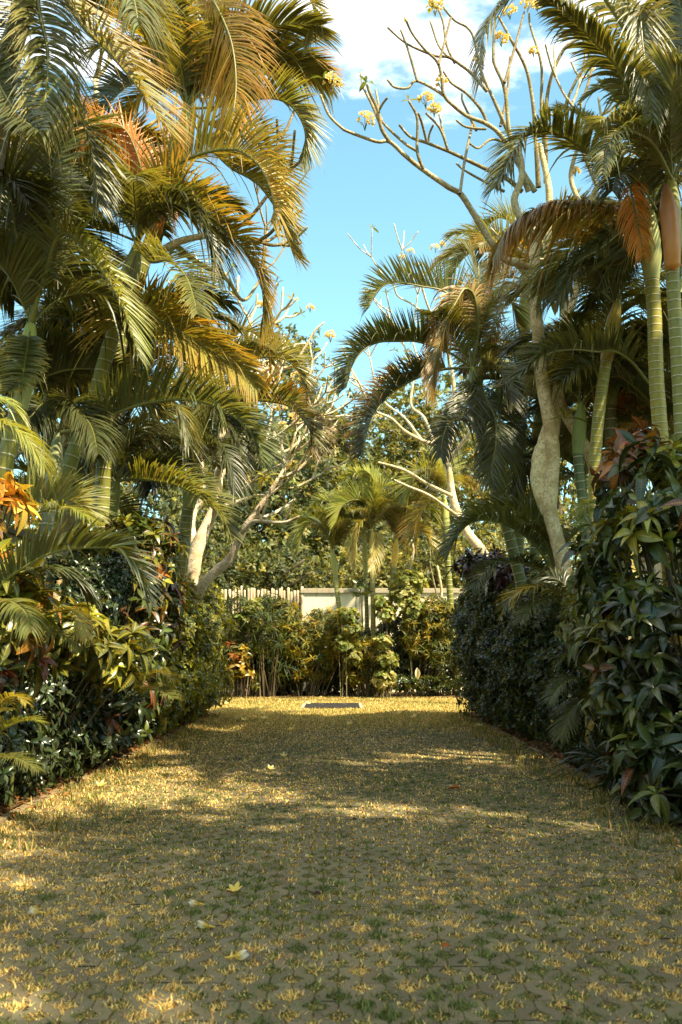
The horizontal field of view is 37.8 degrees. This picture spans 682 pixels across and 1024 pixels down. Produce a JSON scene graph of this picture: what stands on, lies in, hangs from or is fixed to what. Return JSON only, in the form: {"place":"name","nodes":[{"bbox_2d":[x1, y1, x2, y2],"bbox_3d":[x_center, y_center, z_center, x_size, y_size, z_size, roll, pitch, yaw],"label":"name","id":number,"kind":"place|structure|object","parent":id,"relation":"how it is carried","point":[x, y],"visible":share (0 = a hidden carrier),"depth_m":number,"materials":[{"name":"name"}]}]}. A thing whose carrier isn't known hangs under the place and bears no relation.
{"place":"outdoors","nodes":[
{"label":"outdoors","id":0,"kind":"place"},
{"bbox_2d":[2,684,588,813],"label":"ground","id":1,"kind":"structure","parent":0,"point":[185,724],"depth_m":10.53,"materials":[{"name":"brown soil"}]},
{"bbox_2d":[1,336,140,553],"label":"broadleaf tree","id":2,"kind":"object","parent":1,"relation":"on","point":[26,525],"visible":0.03,"depth_m":20.09,"materials":[{"name":"green plant"}]},
{"bbox_2d":[0,718,191,812],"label":"planting bed","id":3,"kind":"object","parent":1,"relation":"on","point":[36,791],"visible":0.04,"depth_m":7.94,"materials":[{"name":"soil"}]},
{"bbox_2d":[0,470,42,540],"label":"croton shrub","id":4,"kind":"object","parent":3,"relation":"on","point":[15,494],"visible":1,"depth_m":6.75,"materials":[{"name":"orange plant"}]},
{"bbox_2d":[0,691,49,783],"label":"young palm","id":5,"kind":"object","parent":3,"relation":"on","point":[15,721],"visible":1,"depth_m":5.60,"materials":[{"name":"green plant"}]},
{"bbox_2d":[0,396,59,507],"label":"young palm","id":6,"kind":"object","parent":3,"relation":"on","point":[38,457],"visible":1,"depth_m":5.77,"materials":[{"name":"green plant"}]},
{"bbox_2d":[0,532,65,768],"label":"croton shrub","id":7,"kind":"object","parent":3,"relation":"on","point":[11,664],"visible":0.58,"depth_m":6.49,"materials":[{"name":"green plant"}]},
{"bbox_2d":[0,734,84,806],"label":"glossy shrub","id":8,"kind":"object","parent":3,"relation":"on","point":[44,785],"visible":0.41,"depth_m":7.70,"materials":[{"name":"green plant"}]},
{"bbox_2d":[7,605,99,809],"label":"young palm","id":9,"kind":"object","parent":3,"relation":"on","point":[85,635],"visible":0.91,"depth_m":6.36,"materials":[{"name":"green plant"}]},
{"bbox_2d":[0,462,116,538],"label":"young palm","id":10,"kind":"object","parent":3,"relation":"on","point":[40,494],"visible":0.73,"depth_m":7.43,"materials":[{"name":"green plant"}]},
{"bbox_2d":[0,70,159,518],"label":"palm tree","id":11,"kind":"object","parent":3,"relation":"on","point":[31,267],"visible":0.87,"depth_m":7.71,"materials":[{"name":"green plant"}]},
{"bbox_2d":[0,597,159,803],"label":"glossy shrub","id":12,"kind":"object","parent":3,"relation":"on","point":[48,757],"visible":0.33,"depth_m":7.58,"materials":[{"name":"green plant"}]},
{"bbox_2d":[25,553,136,728],"bbox_3d":[-2.445,1.346,8.933,1.101,2.012,1.184,0,-8,0],"label":"glossy shrub","id":13,"kind":"object","parent":3,"relation":"on","point":[106,590],"visible":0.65,"depth_m":8.91,"materials":[{"name":"green plant"}]},
{"bbox_2d":[0,163,163,391],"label":"palm tree","id":14,"kind":"object","parent":3,"relation":"on","point":[26,197],"visible":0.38,"depth_m":9.10,"materials":[{"name":"green plant"}]},
{"bbox_2d":[0,518,167,656],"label":"young palm","id":15,"kind":"object","parent":3,"relation":"on","point":[28,623],"visible":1,"depth_m":6.14,"materials":[{"name":"green plant"}]},
{"bbox_2d":[0,313,170,518],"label":"palm tree","id":16,"kind":"object","parent":3,"relation":"on","point":[63,356],"visible":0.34,"depth_m":10.24,"materials":[{"name":"green plant"}]},
{"bbox_2d":[13,450,174,547],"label":"palm tree","id":17,"kind":"object","parent":3,"relation":"on","point":[19,464],"visible":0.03,"depth_m":13.99,"materials":[{"name":"green plant"}]},
{"bbox_2d":[33,596,156,777],"bbox_3d":[-2.051,1.463,8.150,1.470,1.568,1.261,7,-10,-41],"label":"croton shrub","id":18,"kind":"object","parent":3,"relation":"on","point":[111,659],"visible":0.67,"depth_m":8.15,"materials":[{"name":"green plant"}]},
{"bbox_2d":[0,90,228,609],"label":"palm tree","id":19,"kind":"object","parent":3,"relation":"on","point":[150,132],"visible":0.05,"depth_m":11.62,"materials":[{"name":"green plant"}]},
{"bbox_2d":[57,630,185,760],"bbox_3d":[-2.315,1.799,9.916,1.274,1.388,2.496,0,-8,0],"label":"croton shrub","id":20,"kind":"object","parent":3,"relation":"on","point":[132,716],"visible":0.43,"depth_m":9.30,"materials":[{"name":"green plant"}]},
{"bbox_2d":[0,243,244,612],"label":"palm tree","id":21,"kind":"object","parent":3,"relation":"on","point":[19,321],"visible":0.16,"depth_m":11.42,"materials":[{"name":"green plant"}]},
{"bbox_2d":[0,292,250,530],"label":"palm tree","id":22,"kind":"object","parent":3,"relation":"on","point":[239,328],"visible":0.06,"depth_m":12.64,"materials":[{"name":"green plant"}]},
{"bbox_2d":[64,511,191,689],"bbox_3d":[-2.338,1.291,10.884,1.483,2.653,1.993,0,-8,0],"label":"croton shrub","id":23,"kind":"object","parent":3,"relation":"on","point":[166,632],"visible":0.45,"depth_m":10.71,"materials":[{"name":"green plant"}]},
{"bbox_2d":[106,667,184,761],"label":"young palm","id":24,"kind":"object","parent":3,"relation":"on","point":[152,674],"visible":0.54,"depth_m":9.03,"materials":[{"name":"green plant"}]},
{"bbox_2d":[44,360,249,554],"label":"palm tree","id":25,"kind":"object","parent":3,"relation":"on","point":[140,441],"visible":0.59,"depth_m":11.56,"materials":[{"name":"green plant"}]},
{"bbox_2d":[68,565,239,739],"bbox_3d":[-2.599,1.830,14.142,1.909,2.498,5.918,0,-8,0],"label":"hedge","id":26,"kind":"object","parent":3,"relation":"on","point":[201,680],"visible":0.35,"depth_m":14.33,"materials":[{"name":"green plant"}]},
{"bbox_2d":[0,0,197,180],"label":"palm tree","id":27,"kind":"object","parent":1,"relation":"on","point":[39,112],"visible":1,"depth_m":6.84,"materials":[{"name":"green plant"}]},
{"bbox_2d":[0,710,216,823],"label":"kerb","id":28,"kind":"structure","parent":1,"relation":"on","point":[22,807],"depth_m":7.52,"materials":[{"name":"concrete"}]},
{"bbox_2d":[0,350,290,727],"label":"palm tree","id":29,"kind":"object","parent":1,"relation":"on","point":[92,419],"visible":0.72,"depth_m":8.56,"materials":[{"name":"green plant"}]},
{"bbox_2d":[33,412,263,586],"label":"broadleaf tree","id":30,"kind":"object","parent":1,"relation":"on","point":[169,502],"depth_m":40.88,"materials":[{"name":"green plant"}]},
{"bbox_2d":[0,91,308,599],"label":"palm tree","id":31,"kind":"object","parent":1,"relation":"on","point":[148,193],"visible":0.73,"depth_m":9.44,"materials":[{"name":"green plant"}]},
{"bbox_2d":[26,15,310,711],"bbox_3d":[-3.166,-2.206,12.680,5.539,10.150,2.886,0,-8,0],"label":"palm tree","id":32,"kind":"object","parent":1,"relation":"on","point":[69,517],"visible":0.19,"depth_m":12.18,"materials":[{"name":"green plant"}]},
{"bbox_2d":[121,384,259,733],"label":"palm tree","id":33,"kind":"object","parent":1,"relation":"on","point":[233,469],"visible":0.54,"depth_m":13.15,"materials":[{"name":"green plant"}]},
{"bbox_2d":[68,0,347,751],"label":"palm tree","id":34,"kind":"object","parent":1,"relation":"on","point":[224,48],"visible":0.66,"depth_m":11.50,"materials":[{"name":"green plant"}]},
{"bbox_2d":[133,496,333,623],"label":"broadleaf tree","id":35,"kind":"object","parent":1,"relation":"on","point":[274,575],"visible":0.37,"depth_m":28.00,"materials":[{"name":"green plant"}]},
{"bbox_2d":[111,316,378,624],"bbox_3d":[-3.387,-0.491,31.713,8.445,12.022,5.910,-5,-9,32],"label":"broadleaf tree","id":36,"kind":"object","parent":1,"relation":"on","point":[277,500],"visible":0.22,"depth_m":30.83,"materials":[{"name":"green plant"}]},
{"bbox_2d":[152,300,342,728],"bbox_3d":[-1.681,-0.152,13.516,3.472,6.309,2.361,-5,-9,34],"label":"palm tree","id":37,"kind":"object","parent":1,"relation":"on","point":[298,406],"visible":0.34,"depth_m":13.54,"materials":[{"name":"green plant"}]},
{"bbox_2d":[197,586,303,690],"bbox_3d":[-3.281,3.241,25.465,4.640,2.706,0.222,0,-8,0],"label":"stake fence","id":38,"kind":"object","parent":1,"relation":"on","point":[250,593],"visible":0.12,"depth_m":25.52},
{"bbox_2d":[166,249,360,652],"bbox_3d":[-1.348,-0.650,15.084,3.326,7.751,3.035,0,-8,0],"label":"frangipani tree","id":39,"kind":"object","parent":1,"relation":"on","point":[199,539],"visible":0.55,"depth_m":14.98,"materials":[{"name":"beige plant"}]},
{"bbox_2d":[264,331,350,496],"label":"broadleaf tree","id":40,"kind":"object","parent":1,"relation":"on","point":[313,342],"visible":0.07,"depth_m":40.73,"materials":[{"name":"green plant"}]},
{"bbox_2d":[219,691,461,697],"bbox_3d":[0.000,4.351,23.729,14.000,0.060,3.000,0,-8,0],"label":"planting bed","id":41,"kind":"object","parent":1,"relation":"on","point":[352,696],"visible":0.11,"depth_m":22.88,"materials":[{"name":"soil"}]},
{"bbox_2d":[223,589,255,696],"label":"lady palm","id":42,"kind":"object","parent":41,"relation":"on","point":[229,602],"visible":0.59,"depth_m":22.81,"materials":[{"name":"green plant"}]},
{"bbox_2d":[220,640,259,697],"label":"variegated plant","id":43,"kind":"object","parent":41,"relation":"on","point":[243,657],"visible":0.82,"depth_m":22.24,"materials":[{"name":"yellow plant"}]},
{"bbox_2d":[233,597,264,697],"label":"aralia shrub","id":44,"kind":"object","parent":41,"relation":"on","point":[251,605],"visible":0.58,"depth_m":22.62,"materials":[{"name":"green plant"}]},
{"bbox_2d":[241,606,289,697],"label":"lady palm","id":45,"kind":"object","parent":41,"relation":"on","point":[259,646],"visible":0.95,"depth_m":22.49,"materials":[{"name":"green plant"}]},
{"bbox_2d":[255,587,290,692],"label":"lady palm","id":46,"kind":"object","parent":41,"relation":"on","point":[267,600],"visible":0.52,"depth_m":23.45,"materials":[{"name":"green plant"}]},
{"bbox_2d":[247,653,303,696],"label":"lady palm","id":47,"kind":"object","parent":41,"relation":"on","point":[281,663],"visible":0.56,"depth_m":22.76,"materials":[{"name":"green plant"}]},
{"bbox_2d":[261,599,303,695],"bbox_3d":[-1.419,3.157,23.398,1.104,2.354,1.149,0,-8,0],"label":"narrow croton","id":48,"kind":"object","parent":41,"relation":"on","point":[293,611],"visible":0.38,"depth_m":23.16,"materials":[{"name":"green plant"}]},
{"bbox_2d":[277,606,358,696],"bbox_3d":[-0.516,3.243,23.085,2.066,2.103,1.132,0,-8,0],"label":"narrow croton","id":49,"kind":"object","parent":41,"relation":"on","point":[312,643],"visible":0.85,"depth_m":22.80,"materials":[{"name":"green plant"}]},
{"bbox_2d":[284,489,369,694],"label":"palm tree","id":50,"kind":"object","parent":41,"relation":"on","point":[340,532],"visible":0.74,"depth_m":23.75,"materials":[{"name":"green plant"}]},
{"bbox_2d":[239,650,415,696],"bbox_3d":[-0.292,3.782,23.363,4.302,1.151,1.063,0,-8,0],"label":"green shrub","id":51,"kind":"object","parent":41,"relation":"on","point":[335,682],"visible":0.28,"depth_m":23.08,"materials":[{"name":"green plant"}]},
{"bbox_2d":[331,606,364,697],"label":"aralia shrub","id":52,"kind":"object","parent":41,"relation":"on","point":[349,627],"visible":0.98,"depth_m":22.42,"materials":[{"name":"green plant"}]},
{"bbox_2d":[302,615,416,694],"bbox_3d":[0.533,3.357,23.642,3.009,2.037,1.104,0,-8,0],"label":"green shrub","id":53,"kind":"object","parent":41,"relation":"on","point":[392,626],"visible":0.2,"depth_m":23.44,"materials":[{"name":"green plant"}]},
{"bbox_2d":[346,578,375,695],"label":"broad leaf seedling","id":54,"kind":"object","parent":41,"relation":"on","point":[361,585],"visible":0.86,"depth_m":23.29,"materials":[{"name":"green plant"}]},
{"bbox_2d":[318,497,404,688],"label":"palm tree","id":55,"kind":"object","parent":41,"relation":"on","point":[364,560],"visible":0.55,"depth_m":23.79,"materials":[{"name":"green plant"}]},
{"bbox_2d":[337,635,389,696],"bbox_3d":[0.546,3.521,22.794,1.284,1.471,1.064,0,-8,0],"label":"narrow croton","id":56,"kind":"object","parent":41,"relation":"on","point":[362,672],"visible":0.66,"depth_m":22.54,"materials":[{"name":"green plant"}]},
{"bbox_2d":[324,463,422,694],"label":"palm tree","id":57,"kind":"object","parent":41,"relation":"on","point":[372,488],"visible":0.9,"depth_m":23.54,"materials":[{"name":"green plant"}]},
{"bbox_2d":[371,594,396,696],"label":"aralia shrub","id":58,"kind":"object","parent":41,"relation":"on","point":[385,613],"visible":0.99,"depth_m":22.97,"materials":[{"name":"green plant"}]},
{"bbox_2d":[370,634,398,697],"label":"aralia shrub","id":59,"kind":"object","parent":41,"relation":"on","point":[382,679],"visible":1,"depth_m":22.12,"materials":[{"name":"green plant"}]},
{"bbox_2d":[385,569,431,696],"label":"aralia shrub","id":60,"kind":"object","parent":41,"relation":"on","point":[406,598],"visible":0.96,"depth_m":23.21,"materials":[{"name":"green plant"}]},
{"bbox_2d":[378,485,442,693],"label":"palm tree","id":61,"kind":"object","parent":41,"relation":"on","point":[423,527],"visible":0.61,"depth_m":23.78,"materials":[{"name":"green plant"}]},
{"bbox_2d":[368,649,466,697],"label":"green shrub","id":62,"kind":"object","parent":41,"relation":"on","point":[444,682],"visible":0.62,"depth_m":22.64,"materials":[{"name":"green plant"}]},
{"bbox_2d":[398,592,454,696],"bbox_3d":[2.048,3.088,23.222,1.457,2.448,1.124,0,-8,0],"label":"narrow croton","id":63,"kind":"object","parent":41,"relation":"on","point":[429,643],"visible":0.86,"depth_m":22.94,"materials":[{"name":"green plant"}]},
{"bbox_2d":[395,597,460,695],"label":"green shrub","id":64,"kind":"object","parent":41,"relation":"on","point":[416,663],"visible":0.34,"depth_m":23.15,"materials":[{"name":"green plant"}]},
{"bbox_2d":[386,446,480,694],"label":"palm tree","id":65,"kind":"object","parent":41,"relation":"on","point":[438,477],"visible":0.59,"depth_m":23.39,"materials":[{"name":"green plant"}]},
{"bbox_2d":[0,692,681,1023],"bbox_3d":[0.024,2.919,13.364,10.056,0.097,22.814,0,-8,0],"label":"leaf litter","id":66,"kind":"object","parent":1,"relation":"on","point":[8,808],"visible":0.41,"depth_m":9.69,"materials":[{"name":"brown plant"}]},
{"bbox_2d":[256,386,441,594],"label":"broadleaf tree","id":67,"kind":"object","parent":1,"relation":"on","point":[367,448],"visible":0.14,"depth_m":33.73,"materials":[{"name":"green plant"}]},
{"bbox_2d":[205,372,545,616],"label":"broadleaf tree","id":68,"kind":"object","parent":1,"relation":"on","point":[444,379],"visible":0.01,"depth_m":46.44,"materials":[{"name":"green plant"}]},
{"bbox_2d":[301,588,466,691],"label":"garden wall","id":69,"kind":"structure","parent":1,"relation":"on","point":[316,598],"depth_m":25.51,"materials":[{"name":"beige paint"}]},
{"bbox_2d":[322,224,487,555],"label":"frangipani tree","id":70,"kind":"object","parent":1,"relation":"on","point":[472,539],"visible":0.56,"depth_m":19.88,"materials":[{"name":"beige plant"}]},
{"bbox_2d":[308,513,525,587],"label":"broadleaf tree","id":71,"kind":"object","parent":1,"relation":"on","point":[383,574],"visible":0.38,"depth_m":28.16,"materials":[{"name":"green plant"}]},
{"bbox_2d":[343,347,508,565],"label":"broadleaf tree","id":72,"kind":"object","parent":1,"relation":"on","point":[398,451],"visible":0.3,"depth_m":37.64,"materials":[{"name":"green plant"}]},
{"bbox_2d":[327,235,548,599],"bbox_3d":[1.613,-0.581,13.065,2.071,7.038,3.511,-7,-11,43],"label":"palm tree","id":73,"kind":"object","parent":1,"relation":"on","point":[467,302],"visible":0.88,"depth_m":12.87,"materials":[{"name":"green plant"}]},
{"bbox_2d":[310,0,596,621],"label":"frangipani tree","id":74,"kind":"object","parent":1,"relation":"on","point":[545,469],"visible":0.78,"depth_m":10.91,"materials":[{"name":"beige plant"}]},
{"bbox_2d":[432,486,580,618],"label":"young palm","id":75,"kind":"object","parent":1,"relation":"on","point":[481,509],"visible":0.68,"depth_m":10.66,"materials":[{"name":"green plant"}]},
{"bbox_2d":[453,322,653,571],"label":"broadleaf tree","id":76,"kind":"object","parent":1,"relation":"on","point":[562,509],"visible":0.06,"depth_m":32.16,"materials":[{"name":"green plant"}]},
{"bbox_2d":[462,711,681,829],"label":"kerb","id":77,"kind":"structure","parent":1,"relation":"on","point":[571,769],"depth_m":9.70,"materials":[{"name":"concrete"}]},
{"bbox_2d":[464,0,681,578],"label":"palm tree","id":78,"kind":"object","parent":1,"relation":"on","point":[647,73],"visible":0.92,"depth_m":7.64,"materials":[{"name":"green plant"}]},
{"bbox_2d":[469,712,681,812],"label":"planting bed","id":79,"kind":"object","parent":1,"relation":"on","point":[556,751],"visible":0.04,"depth_m":10.77,"materials":[{"name":"soil"}]},
{"bbox_2d":[444,543,528,722],"bbox_3d":[2.182,1.742,14.476,1.122,2.729,2.114,1,-8,-8],"label":"cordyline","id":80,"kind":"object","parent":79,"relation":"on","point":[470,557],"visible":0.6,"depth_m":15.01,"materials":[{"name":"purple plant"}]},
{"bbox_2d":[454,329,581,658],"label":"palm tree","id":81,"kind":"object","parent":79,"relation":"on","point":[483,375],"visible":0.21,"depth_m":13.26,"materials":[{"name":"green plant"}]},
{"bbox_2d":[425,186,613,721],"bbox_3d":[2.687,-0.825,14.470,2.997,7.913,2.895,0,-8,0],"label":"palm tree","id":82,"kind":"object","parent":79,"relation":"on","point":[487,221],"visible":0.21,"depth_m":14.26,"materials":[{"name":"green plant"}]},
{"bbox_2d":[441,557,632,754],"bbox_3d":[2.634,1.743,13.466,1.963,2.538,7.313,0,-8,0],"label":"hedge","id":83,"kind":"object","parent":79,"relation":"on","point":[494,656],"visible":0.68,"depth_m":12.72,"materials":[{"name":"green plant"}]},
{"bbox_2d":[495,567,604,765],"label":"young palm","id":84,"kind":"object","parent":79,"relation":"on","point":[555,575],"visible":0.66,"depth_m":8.89,"materials":[{"name":"green plant"}]},
{"bbox_2d":[490,44,629,638],"bbox_3d":[2.603,-1.437,11.623,1.756,8.311,1.125,-7,-10,41],"label":"frangipani tree","id":85,"kind":"object","parent":79,"relation":"on","point":[569,426],"visible":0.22,"depth_m":11.76,"materials":[{"name":"green plant"}]},
{"bbox_2d":[474,403,646,517],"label":"palm tree","id":86,"kind":"object","parent":79,"relation":"on","point":[565,474],"visible":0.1,"depth_m":13.32,"materials":[{"name":"green plant"}]},
{"bbox_2d":[538,651,612,782],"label":"young palm","id":87,"kind":"object","parent":79,"relation":"on","point":[552,697],"visible":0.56,"depth_m":7.54,"materials":[{"name":"green plant"}]},
{"bbox_2d":[490,272,669,629],"bbox_3d":[3.040,0.024,11.101,2.552,5.297,2.548,5,-9,-34],"label":"palm tree","id":88,"kind":"object","parent":79,"relation":"on","point":[610,423],"visible":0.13,"depth_m":11.07,"materials":[{"name":"green plant"}]},
{"bbox_2d":[479,76,681,686],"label":"palm tree","id":89,"kind":"object","parent":79,"relation":"on","point":[648,254],"visible":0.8,"depth_m":8.39,"materials":[{"name":"green plant"}]},
{"bbox_2d":[493,309,672,558],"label":"palm tree","id":90,"kind":"object","parent":79,"relation":"on","point":[577,390],"visible":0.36,"depth_m":10.71,"materials":[{"name":"green plant"}]},
{"bbox_2d":[553,560,619,678],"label":"aralia shrub","id":91,"kind":"object","parent":79,"relation":"on","point":[563,630],"visible":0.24,"depth_m":8.50,"materials":[{"name":"green plant"}]},
{"bbox_2d":[496,198,681,765],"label":"palm tree","id":92,"kind":"object","parent":79,"relation":"on","point":[607,342],"visible":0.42,"depth_m":9.55,"materials":[{"name":"green plant"}]},
{"bbox_2d":[552,719,636,796],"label":"strap leaf plant","id":93,"kind":"object","parent":79,"relation":"on","point":[594,754],"visible":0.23,"depth_m":8.66,"materials":[{"name":"green plant"}]},
{"bbox_2d":[514,282,681,583],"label":"palm tree","id":94,"kind":"object","parent":79,"relation":"on","point":[642,398],"visible":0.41,"depth_m":10.54,"materials":[{"name":"green plant"}]},
{"bbox_2d":[544,315,669,577],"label":"palm tree","id":95,"kind":"object","parent":79,"relation":"on","point":[628,425],"visible":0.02,"depth_m":11.55,"materials":[{"name":"green plant"}]},
{"bbox_2d":[549,638,681,809],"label":"glossy shrub","id":96,"kind":"object","parent":79,"relation":"on","point":[582,716],"visible":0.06,"depth_m":9.42,"materials":[{"name":"green plant"}]},
{"bbox_2d":[555,427,681,828],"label":"croton shrub","id":97,"kind":"object","parent":79,"relation":"on","point":[649,756],"visible":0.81,"depth_m":6.66,"materials":[{"name":"green plant"}]},
{"bbox_2d":[566,569,681,769],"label":"croton shrub","id":98,"kind":"object","parent":79,"relation":"on","point":[600,700],"visible":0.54,"depth_m":7.09,"materials":[{"name":"green plant"}]},
{"bbox_2d":[587,415,681,732],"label":"croton shrub","id":99,"kind":"object","parent":79,"relation":"on","point":[638,430],"visible":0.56,"depth_m":7.23,"materials":[{"name":"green plant"}]},
{"bbox_2d":[588,434,681,732],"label":"croton shrub","id":100,"kind":"object","parent":79,"relation":"on","point":[643,535],"visible":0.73,"depth_m":6.69,"materials":[{"name":"green plant"}]},
{"bbox_2d":[595,188,681,324],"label":"palm tree","id":101,"kind":"object","parent":79,"relation":"on","point":[661,279],"visible":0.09,"depth_m":13.43,"materials":[{"name":"green plant"}]},
{"bbox_2d":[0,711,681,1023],"bbox_3d":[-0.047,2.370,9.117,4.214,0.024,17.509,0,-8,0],"label":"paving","id":102,"kind":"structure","parent":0,"point":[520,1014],"depth_m":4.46,"materials":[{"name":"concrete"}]},
{"bbox_2d":[0,696,681,1023],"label":"grass","id":103,"kind":"structure","parent":102,"relation":"on","point":[256,712],"depth_m":5.29,"materials":[{"name":"green plant"}]},
{"bbox_2d":[0,0,681,584],"label":"sky","id":104,"kind":"structure","parent":0,"point":[365,183],"materials":[{"name":"blue"}]},
{"bbox_2d":[565,497,626,638],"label":"young palm","id":105,"kind":"object","parent":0,"point":[578,514],"visible":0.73,"depth_m":8.59,"materials":[{"name":"green plant"}]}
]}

